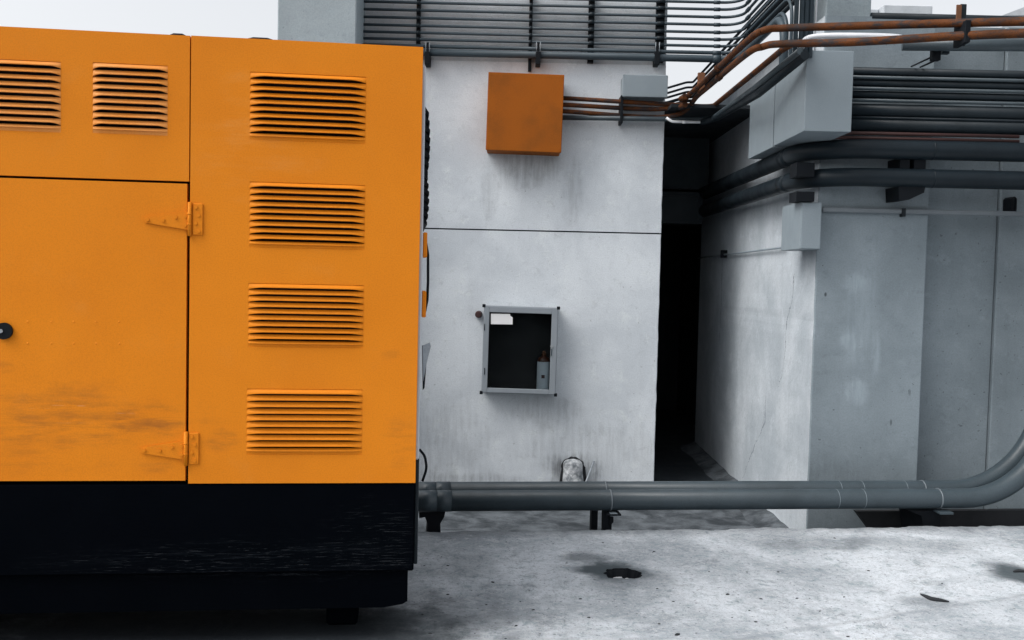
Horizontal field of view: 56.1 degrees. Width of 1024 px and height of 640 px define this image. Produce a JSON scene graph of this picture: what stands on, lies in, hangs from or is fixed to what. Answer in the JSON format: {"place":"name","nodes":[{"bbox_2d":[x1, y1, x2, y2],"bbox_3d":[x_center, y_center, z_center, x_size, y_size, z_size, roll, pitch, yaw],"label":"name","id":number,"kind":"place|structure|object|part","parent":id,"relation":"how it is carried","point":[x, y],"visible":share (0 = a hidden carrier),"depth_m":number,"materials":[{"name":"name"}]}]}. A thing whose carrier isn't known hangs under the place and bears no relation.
{"place":"outdoors","nodes":[
{"label":"outdoors","id":0,"kind":"place"},
{"bbox_2d":[0,525,1023,639],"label":"ground","id":1,"kind":"structure","parent":0,"point":[558,575],"depth_m":4.89,"materials":[{"name":"concrete"}]},
{"bbox_2d":[0,26,430,624],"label":"generator","id":2,"kind":"object","parent":1,"relation":"on","point":[214,300],"visible":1,"depth_m":4.01,"materials":[{"name":"orange metal"}]},
{"bbox_2d":[0,178,202,480],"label":"door","id":3,"kind":"structure","parent":2,"relation":"in","point":[94,274],"depth_m":3.95,"materials":[{"name":"orange paint"}]},
{"bbox_2d":[416,66,425,459],"bbox_3d":[-0.494,-0.281,4.986,0.019,1.700,1.700,1,3,-7],"label":"end door","id":4,"kind":"structure","parent":2,"relation":"in","point":[424,67],"depth_m":4.14,"materials":[{"name":"orange metal"}]},
{"bbox_2d":[603,568,641,578],"bbox_3d":[0.599,1.398,5.206,0.214,0.049,0.192,1,3,0],"label":"pothole","id":5,"kind":"object","parent":1,"relation":"in","point":[624,573],"visible":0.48,"depth_m":5.28,"materials":[{"name":"black concrete"}]},
{"bbox_2d":[920,593,948,601],"bbox_3d":[2.139,1.416,4.882,0.047,0.024,0.150,-1,4,-42],"label":"dry leaf","id":6,"kind":"object","parent":1,"relation":"on","point":[928,597],"visible":1,"depth_m":4.86,"materials":[{"name":"plant"}]},
{"bbox_2d":[0,0,1023,103],"label":"sky","id":7,"kind":"structure","parent":0,"point":[213,18],"materials":[{"name":"white"}]},
{"bbox_2d":[418,425,754,532],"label":"ground","id":8,"kind":"structure","parent":0,"point":[534,521],"depth_m":7.58,"materials":[{"name":"concrete"}]},
{"bbox_2d":[419,512,444,531],"bbox_3d":[-0.518,1.417,6.176,0.166,0.410,0.140,1,3,-7],"label":"pipe stand","id":9,"kind":"object","parent":8,"relation":"on","point":[434,520],"visible":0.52,"depth_m":6.10,"materials":[{"name":"black metal"}]},
{"bbox_2d":[278,0,667,481],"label":"concrete building","id":10,"kind":"structure","parent":8,"relation":"on","point":[572,230],"depth_m":8.75,"materials":[{"name":"paint"}]},
{"bbox_2d":[416,0,420,43],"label":"strut","id":11,"kind":"object","parent":10,"relation":"attached to","point":[418,23],"visible":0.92,"depth_m":8.61,"materials":[{"name":"black metal"}]},
{"bbox_2d":[425,42,430,67],"bbox_3d":[-0.752,-2.377,8.604,0.044,0.197,0.135,1,3,0],"label":"pipe hanger","id":12,"kind":"object","parent":10,"relation":"attached to","point":[427,59],"visible":0.96,"depth_m":8.54,"materials":[{"name":"metal"}]},
{"bbox_2d":[423,16,787,63],"bbox_3d":[0.589,-2.064,8.455,3.748,0.661,1.361,2,3,24],"label":"pipe","id":13,"kind":"object","parent":12,"relation":"hanging from","point":[779,20],"visible":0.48,"depth_m":8.56,"materials":[{"name":"metal"}]},
{"bbox_2d":[475,311,481,317],"bbox_3d":[-0.303,-0.051,8.749,0.066,0.068,0.068,1,3,0],"label":"pipe stub","id":14,"kind":"object","parent":10,"relation":"attached to","point":[478,314],"visible":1,"depth_m":8.72,"materials":[{"name":"brown metal"}]},
{"bbox_2d":[480,304,559,396],"bbox_3d":[0.070,0.271,8.709,0.706,0.820,0.170,1,3,0],"label":"extinguisher cabinet","id":15,"kind":"object","parent":10,"relation":"attached to","point":[519,345],"visible":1,"depth_m":8.78,"materials":[{"name":"metal"}]},
{"bbox_2d":[491,314,512,323],"bbox_3d":[-0.092,-0.008,8.632,0.198,0.096,0.001,1,3,0],"label":"paper note","id":16,"kind":"object","parent":15,"relation":"attached to","point":[501,318],"visible":1,"depth_m":8.63,"materials":[{"name":"white paper"}]},
{"bbox_3d":[0.070,0.274,8.642,0.670,0.783,0.035,1,3,0],"label":"door","id":17,"kind":"part","parent":15,"relation":"part of","materials":[{"name":"metal"}]},
{"bbox_2d":[535,351,549,389],"bbox_3d":[0.288,0.466,8.731,0.124,0.370,0.124,-1,3,-38],"label":"fire extinguisher","id":18,"kind":"object","parent":15,"relation":"in","point":[542,370],"visible":0.91,"depth_m":8.68,"materials":[{"name":"grey metal"}]},
{"bbox_2d":[486,72,563,155],"bbox_3d":[0.113,-1.823,8.545,0.674,0.687,0.303,1,3,0],"label":"junction box","id":19,"kind":"object","parent":10,"relation":"attached to","point":[524,113],"visible":1,"depth_m":8.40,"materials":[{"name":"orange metal"}]},
{"bbox_2d":[528,0,532,71],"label":"strut","id":20,"kind":"object","parent":10,"relation":"attached to","point":[530,31],"visible":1,"depth_m":8.61,"materials":[{"name":"black metal"}]},
{"bbox_2d":[535,42,540,67],"bbox_3d":[0.234,-2.377,8.603,0.044,0.197,0.135,1,3,0],"label":"pipe hanger","id":21,"kind":"object","parent":10,"relation":"attached to","point":[538,59],"visible":0.96,"depth_m":8.54,"materials":[{"name":"metal"}]},
{"bbox_2d":[364,0,751,10],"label":"conduit","id":22,"kind":"object","parent":10,"relation":"attached to","point":[747,2],"visible":0.95,"depth_m":8.58,"materials":[{"name":"grey metal"}]},
{"bbox_2d":[364,0,757,18],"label":"conduit","id":23,"kind":"object","parent":10,"relation":"attached to","point":[748,9],"visible":0.95,"depth_m":8.58,"materials":[{"name":"grey metal"}]},
{"bbox_2d":[364,0,765,26],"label":"conduit","id":24,"kind":"object","parent":10,"relation":"attached to","point":[748,16],"visible":0.94,"depth_m":8.59,"materials":[{"name":"grey metal"}]},
{"bbox_2d":[363,0,772,33],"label":"conduit","id":25,"kind":"object","parent":10,"relation":"attached to","point":[764,7],"visible":0.98,"depth_m":8.59,"materials":[{"name":"grey metal"}]},
{"bbox_2d":[363,0,780,41],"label":"conduit","id":26,"kind":"object","parent":10,"relation":"attached to","point":[774,4],"visible":0.94,"depth_m":8.59,"materials":[{"name":"grey metal"}]},
{"bbox_2d":[363,0,793,54],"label":"conduit","id":27,"kind":"object","parent":10,"relation":"attached to","point":[608,43],"visible":0.7,"depth_m":8.59,"materials":[{"name":"metal"}]},
{"bbox_2d":[587,0,594,63],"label":"strut","id":28,"kind":"object","parent":10,"relation":"attached to","point":[591,12],"visible":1,"depth_m":8.61,"materials":[{"name":"black metal"}]},
{"bbox_2d":[618,95,623,125],"bbox_3d":[0.976,-1.877,8.611,0.024,0.243,0.165,1,3,0],"label":"pipe clamp","id":29,"kind":"object","parent":10,"relation":"attached to","point":[620,122],"visible":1,"depth_m":8.53,"materials":[{"name":"black metal"}]},
{"bbox_2d":[563,47,792,106],"bbox_3d":[1.594,-1.835,7.543,1.216,0.185,2.945,0,3,-27],"label":"rusty pipe","id":30,"kind":"object","parent":29,"relation":"attached to","point":[758,69],"visible":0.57,"depth_m":8.23,"materials":[{"name":"orange metal"}]},
{"bbox_2d":[563,48,802,121],"bbox_3d":[1.614,-1.728,7.586,1.207,0.118,2.937,0,3,-29],"label":"grey pipe","id":31,"kind":"object","parent":29,"relation":"attached to","point":[795,54],"visible":0.94,"depth_m":8.54,"materials":[{"name":"grey metal"}]},
{"bbox_2d":[666,117,699,123],"bbox_3d":[1.517,-1.774,8.527,0.309,0.058,0.028,1,3,0],"label":"plastic pipe","id":32,"kind":"object","parent":31,"relation":"attached to","point":[679,121],"visible":1,"depth_m":8.52,"materials":[{"name":"white plastic"}]},
{"bbox_2d":[793,0,798,51],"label":"upright conduit","id":33,"kind":"object","parent":31,"relation":"attached to","point":[796,16],"visible":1,"depth_m":6.11,"materials":[{"name":"grey metal"}]},
{"bbox_2d":[799,33,899,48],"bbox_3d":[2.052,-1.701,5.823,0.687,0.118,0.105,4,4,42],"label":"plastic pipe","id":34,"kind":"object","parent":31,"relation":"on","point":[834,35],"visible":0.51,"depth_m":5.82,"materials":[{"name":"white plastic"}]},
{"bbox_2d":[563,29,1023,117],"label":"rusty pipe","id":35,"kind":"object","parent":29,"relation":"attached to","point":[935,37],"visible":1,"depth_m":5.57,"materials":[{"name":"brown metal"}]},
{"bbox_2d":[697,72,704,93],"bbox_3d":[1.566,-1.961,7.953,0.058,0.172,0.030,1,3,0],"label":"rusty strut","id":36,"kind":"object","parent":35,"relation":"on","point":[701,76],"visible":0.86,"depth_m":7.94,"materials":[{"name":"orange metal"}]},
{"bbox_2d":[563,17,1023,110],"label":"rusty pipe","id":37,"kind":"object","parent":35,"relation":"on","point":[910,24],"visible":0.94,"depth_m":5.62,"materials":[{"name":"brown metal"}]},
{"bbox_2d":[953,4,970,47],"bbox_3d":[2.474,-1.620,5.236,0.067,0.243,0.146,1,3,0],"label":"pipe bracket","id":38,"kind":"object","parent":35,"relation":"attached to","point":[961,10],"visible":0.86,"depth_m":5.25,"materials":[{"name":"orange metal"}]},
{"bbox_2d":[621,74,667,100],"bbox_3d":[1.175,-2.069,8.572,0.398,0.193,0.223,1,3,0],"label":"junction box","id":39,"kind":"object","parent":10,"relation":"attached to","point":[645,87],"visible":0.98,"depth_m":8.46,"materials":[{"name":"grey metal"}]},
{"bbox_2d":[569,0,743,3],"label":"conduit","id":40,"kind":"object","parent":10,"relation":"attached to","point":[702,2],"visible":1,"depth_m":8.58,"materials":[{"name":"grey metal"}]},
{"bbox_2d":[653,42,659,67],"bbox_3d":[1.294,-2.376,8.602,0.044,0.197,0.135,1,3,0],"label":"pipe hanger","id":41,"kind":"object","parent":10,"relation":"attached to","point":[656,62],"visible":0.96,"depth_m":8.54,"materials":[{"name":"metal"}]},
{"bbox_2d":[363,12,788,54],"bbox_3d":[0.591,-2.082,8.458,3.741,0.697,1.323,2,3,23],"label":"pipe","id":42,"kind":"object","parent":41,"relation":"hanging from","point":[783,15],"visible":0.59,"depth_m":8.57,"materials":[{"name":"grey metal"}]},
{"bbox_2d":[655,0,664,62],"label":"strut","id":43,"kind":"object","parent":10,"relation":"attached to","point":[660,21],"visible":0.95,"depth_m":8.61,"materials":[{"name":"black metal"}]},
{"bbox_2d":[668,0,768,88],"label":"conduit","id":44,"kind":"object","parent":10,"relation":"attached to","point":[708,65],"visible":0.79,"depth_m":10.02,"materials":[{"name":"grey metal"}]},
{"bbox_2d":[668,0,775,93],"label":"conduit","id":45,"kind":"object","parent":10,"relation":"attached to","point":[714,64],"visible":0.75,"depth_m":9.17,"materials":[{"name":"metal"}]},
{"bbox_2d":[665,0,783,98],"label":"conduit","id":46,"kind":"object","parent":10,"relation":"attached to","point":[754,28],"visible":0.42,"depth_m":8.12,"materials":[{"name":"grey metal"}]},
{"bbox_2d":[665,0,791,101],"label":"conduit","id":47,"kind":"object","parent":10,"relation":"attached to","point":[765,24],"visible":0.34,"depth_m":7.78,"materials":[{"name":"metal"}]},
{"bbox_2d":[675,0,793,102],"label":"conduit","id":48,"kind":"object","parent":10,"relation":"attached to","point":[786,9],"visible":0.25,"depth_m":7.21,"materials":[{"name":"grey metal"}]},
{"bbox_2d":[560,456,585,480],"bbox_3d":[0.566,1.393,8.765,0.260,0.266,0.224,1,3,0],"label":"concrete lump","id":49,"kind":"object","parent":8,"relation":"on","point":[572,468],"visible":0.78,"depth_m":8.73,"materials":[{"name":"grey concrete"}]},
{"bbox_2d":[586,461,594,480],"bbox_3d":[0.693,1.418,8.721,0.019,0.240,0.268,3,3,27],"label":"stick","id":50,"kind":"object","parent":8,"relation":"on","point":[590,470],"visible":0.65,"depth_m":8.75,"materials":[{"name":"metal"}]},
{"bbox_2d":[589,510,620,529],"bbox_3d":[0.591,1.415,6.315,0.150,0.451,0.440,1,3,-7],"label":"pipe stand","id":51,"kind":"object","parent":8,"relation":"on","point":[607,520],"visible":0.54,"depth_m":6.16,"materials":[{"name":"black metal"}]},
{"bbox_2d":[418,457,1023,511],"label":"floor pipe","id":52,"kind":"object","parent":51,"relation":"on","point":[1008,484],"visible":0.96,"depth_m":6.21,"materials":[{"name":"grey metal"}]},
{"bbox_2d":[419,429,1023,489],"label":"floor pipe","id":53,"kind":"object","parent":51,"relation":"on","point":[1009,461],"visible":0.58,"depth_m":6.45,"materials":[{"name":"grey metal"}]},
{"bbox_2d":[656,103,749,425],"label":"alley wall","id":54,"kind":"structure","parent":8,"relation":"on","point":[686,158],"depth_m":13.10,"materials":[{"name":"black concrete"}]},
{"bbox_2d":[662,191,702,225],"bbox_3d":[1.761,-1.181,10.194,0.458,0.329,0.340,1,3,0],"label":"junction box","id":55,"kind":"object","parent":54,"relation":"attached to","point":[680,208],"visible":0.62,"depth_m":10.04,"materials":[{"name":"grey metal"}]},
{"bbox_2d":[700,50,809,124],"bbox_3d":[1.789,-1.681,7.309,0.159,0.154,2.572,1,3,-2],"label":"grey pipe","id":56,"kind":"object","parent":54,"relation":"attached to","point":[775,79],"visible":0.87,"depth_m":6.65,"materials":[{"name":"grey metal"}]},
{"bbox_2d":[798,0,804,47],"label":"upright conduit","id":57,"kind":"object","parent":56,"relation":"on","point":[801,15],"visible":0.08,"depth_m":6.10,"materials":[{"name":"grey metal"}]},
{"bbox_2d":[681,441,787,527],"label":"mortar kerb","id":58,"kind":"structure","parent":8,"relation":"on","point":[710,466],"depth_m":9.26,"materials":[{"name":"concrete"}]},
{"bbox_2d":[695,0,1023,528],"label":"concrete building","id":59,"kind":"structure","parent":8,"relation":"on","point":[870,347],"depth_m":6.96,"materials":[{"name":"paint"}]},
{"bbox_2d":[697,247,780,258],"bbox_3d":[2.111,-0.640,9.188,0.060,0.075,3.454,1,3,0],"label":"conduit","id":60,"kind":"object","parent":59,"relation":"attached to","point":[724,254],"visible":0.9,"depth_m":9.22,"materials":[{"name":"grey metal"}]},
{"bbox_2d":[748,50,853,158],"bbox_3d":[2.030,-1.498,6.881,0.303,0.515,1.475,1,3,0],"label":"duct box","id":61,"kind":"object","parent":59,"relation":"attached to","point":[808,100],"visible":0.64,"depth_m":6.20,"materials":[{"name":"grey metal"}]},
{"bbox_2d":[803,0,809,50],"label":"upright conduit","id":62,"kind":"object","parent":61,"relation":"attached to","point":[806,14],"depth_m":6.10,"materials":[{"name":"grey metal"}]},
{"bbox_2d":[808,0,813,57],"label":"upright conduit","id":63,"kind":"object","parent":61,"relation":"attached to","point":[811,17],"visible":0.69,"depth_m":6.10,"materials":[{"name":"grey metal"}]},
{"bbox_2d":[814,0,817,49],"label":"thin pipe","id":64,"kind":"object","parent":61,"relation":"on","point":[815,18],"visible":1,"depth_m":6.16,"materials":[{"name":"white plastic"}]},
{"bbox_2d":[845,131,1019,137],"bbox_3d":[2.705,-1.258,6.503,1.457,0.024,0.023,1,3,0],"label":"conduit","id":65,"kind":"object","parent":61,"relation":"attached to","point":[932,134],"visible":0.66,"depth_m":6.49,"materials":[{"name":"brown metal"}]},
{"bbox_2d":[851,119,1023,134],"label":"pipe","id":66,"kind":"object","parent":61,"relation":"attached to","point":[932,126],"depth_m":6.50,"materials":[{"name":"grey metal"}]},
{"bbox_2d":[851,116,1023,122],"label":"conduit","id":67,"kind":"object","parent":66,"relation":"attached to","point":[935,119],"depth_m":6.50,"materials":[{"name":"grey metal"}]},
{"bbox_2d":[852,103,1023,119],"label":"pipe","id":68,"kind":"object","parent":61,"relation":"attached to","point":[939,111],"depth_m":6.50,"materials":[{"name":"grey metal"}]},
{"bbox_2d":[852,90,1023,101],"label":"pipe","id":69,"kind":"object","parent":61,"relation":"attached to","point":[938,96],"depth_m":6.51,"materials":[{"name":"grey metal"}]},
{"bbox_2d":[852,98,1023,105],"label":"conduit","id":70,"kind":"object","parent":61,"relation":"attached to","point":[937,101],"depth_m":6.49,"materials":[{"name":"grey metal"}]},
{"bbox_2d":[853,67,1023,78],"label":"pipe","id":71,"kind":"object","parent":61,"relation":"attached to","point":[923,72],"depth_m":6.50,"materials":[{"name":"grey metal"}]},
{"bbox_2d":[853,79,1023,89],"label":"pipe","id":72,"kind":"object","parent":61,"relation":"attached to","point":[938,84],"depth_m":6.50,"materials":[{"name":"grey metal"}]},
{"bbox_2d":[853,75,1023,82],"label":"conduit","id":73,"kind":"object","parent":61,"relation":"attached to","point":[937,78],"depth_m":6.49,"materials":[{"name":"grey metal"}]},
{"bbox_2d":[853,86,1023,93],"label":"conduit","id":74,"kind":"object","parent":61,"relation":"attached to","point":[939,90],"depth_m":6.49,"materials":[{"name":"grey metal"}]},
{"bbox_2d":[781,202,821,250],"bbox_3d":[2.063,-0.657,6.823,0.160,0.322,0.473,1,3,0],"label":"junction box","id":75,"kind":"object","parent":59,"relation":"attached to","point":[801,226],"visible":1,"depth_m":6.60,"materials":[{"name":"grey metal"}]},
{"bbox_2d":[698,139,1023,198],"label":"pipe","id":76,"kind":"object","parent":59,"relation":"attached to","point":[908,150],"visible":0.97,"depth_m":6.46,"materials":[{"name":"grey metal"}]},
{"bbox_2d":[835,136,1019,142],"bbox_3d":[2.705,-1.226,6.505,1.459,0.024,0.023,1,3,0],"label":"conduit","id":77,"kind":"object","parent":76,"relation":"attached to","point":[928,139],"visible":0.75,"depth_m":6.49,"materials":[{"name":"metal"}]},
{"bbox_2d":[699,168,1023,216],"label":"pipe","id":78,"kind":"object","parent":59,"relation":"attached to","point":[925,178],"visible":0.84,"depth_m":6.47,"materials":[{"name":"grey metal"}]},
{"bbox_2d":[789,162,814,202],"bbox_3d":[2.004,-0.946,6.634,0.127,0.264,0.171,1,3,0],"label":"pipe support","id":79,"kind":"object","parent":78,"relation":"attached to","point":[799,170],"visible":0.93,"depth_m":6.55,"materials":[{"name":"black metal"}]},
{"bbox_2d":[885,159,925,202],"bbox_3d":[2.703,-0.958,6.598,0.186,0.292,0.241,1,3,0],"label":"pipe support","id":80,"kind":"object","parent":59,"relation":"attached to","point":[897,194],"visible":0.82,"depth_m":6.49,"materials":[{"name":"black metal"}]},
{"bbox_2d":[822,207,1023,216],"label":"flat conduit","id":81,"kind":"object","parent":59,"relation":"attached to","point":[902,212],"visible":0.9,"depth_m":6.69,"materials":[{"name":"grey metal"}]},
{"bbox_2d":[911,51,949,67],"bbox_3d":[2.643,-1.625,6.093,0.108,0.231,1.207,2,3,17],"label":"pipe bracket","id":82,"kind":"object","parent":59,"relation":"attached to","point":[935,56],"visible":0.66,"depth_m":5.55,"materials":[{"name":"black metal"}]},
{"bbox_2d":[901,39,1023,51],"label":"grey pipe","id":83,"kind":"object","parent":82,"relation":"attached to","point":[996,45],"visible":0.67,"depth_m":5.44,"materials":[{"name":"grey metal"}]},
{"bbox_2d":[870,13,1023,19],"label":"grey pipe","id":84,"kind":"object","parent":59,"relation":"attached to","point":[910,16],"visible":0.62,"depth_m":6.66,"materials":[{"name":"metal"}]},
{"bbox_2d":[1003,197,1016,210],"bbox_3d":[3.555,-0.816,6.864,0.040,0.120,0.160,1,3,0],"label":"cable gland","id":85,"kind":"object","parent":59,"relation":"attached to","point":[1009,203],"visible":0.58,"depth_m":6.81,"materials":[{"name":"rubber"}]},
{"bbox_2d":[899,508,952,526],"bbox_3d":[2.767,1.470,6.546,0.265,0.417,0.390,1,3,-7],"label":"pipe stand","id":86,"kind":"object","parent":8,"relation":"on","point":[920,516],"visible":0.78,"depth_m":6.45,"materials":[{"name":"black metal"}]},
{"bbox_2d":[854,509,1023,527],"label":"kerb plate","id":87,"kind":"object","parent":8,"relation":"on","point":[879,518],"visible":0.33,"depth_m":6.80,"materials":[{"name":"grey metal"}]},
{"bbox_2d":[654,410,713,480],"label":"alley ground","id":88,"kind":"structure","parent":0,"point":[674,433],"depth_m":10.72,"materials":[{"name":"grey concrete"}]},
{"bbox_2d":[798,5,931,37],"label":"building","id":89,"kind":"structure","parent":0,"point":[916,9],"depth_m":25.63,"materials":[{"name":"concrete"}]},
{"bbox_2d":[984,7,1023,28],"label":"building","id":90,"kind":"structure","parent":0,"point":[1019,12],"depth_m":59.16,"materials":[{"name":"concrete"}]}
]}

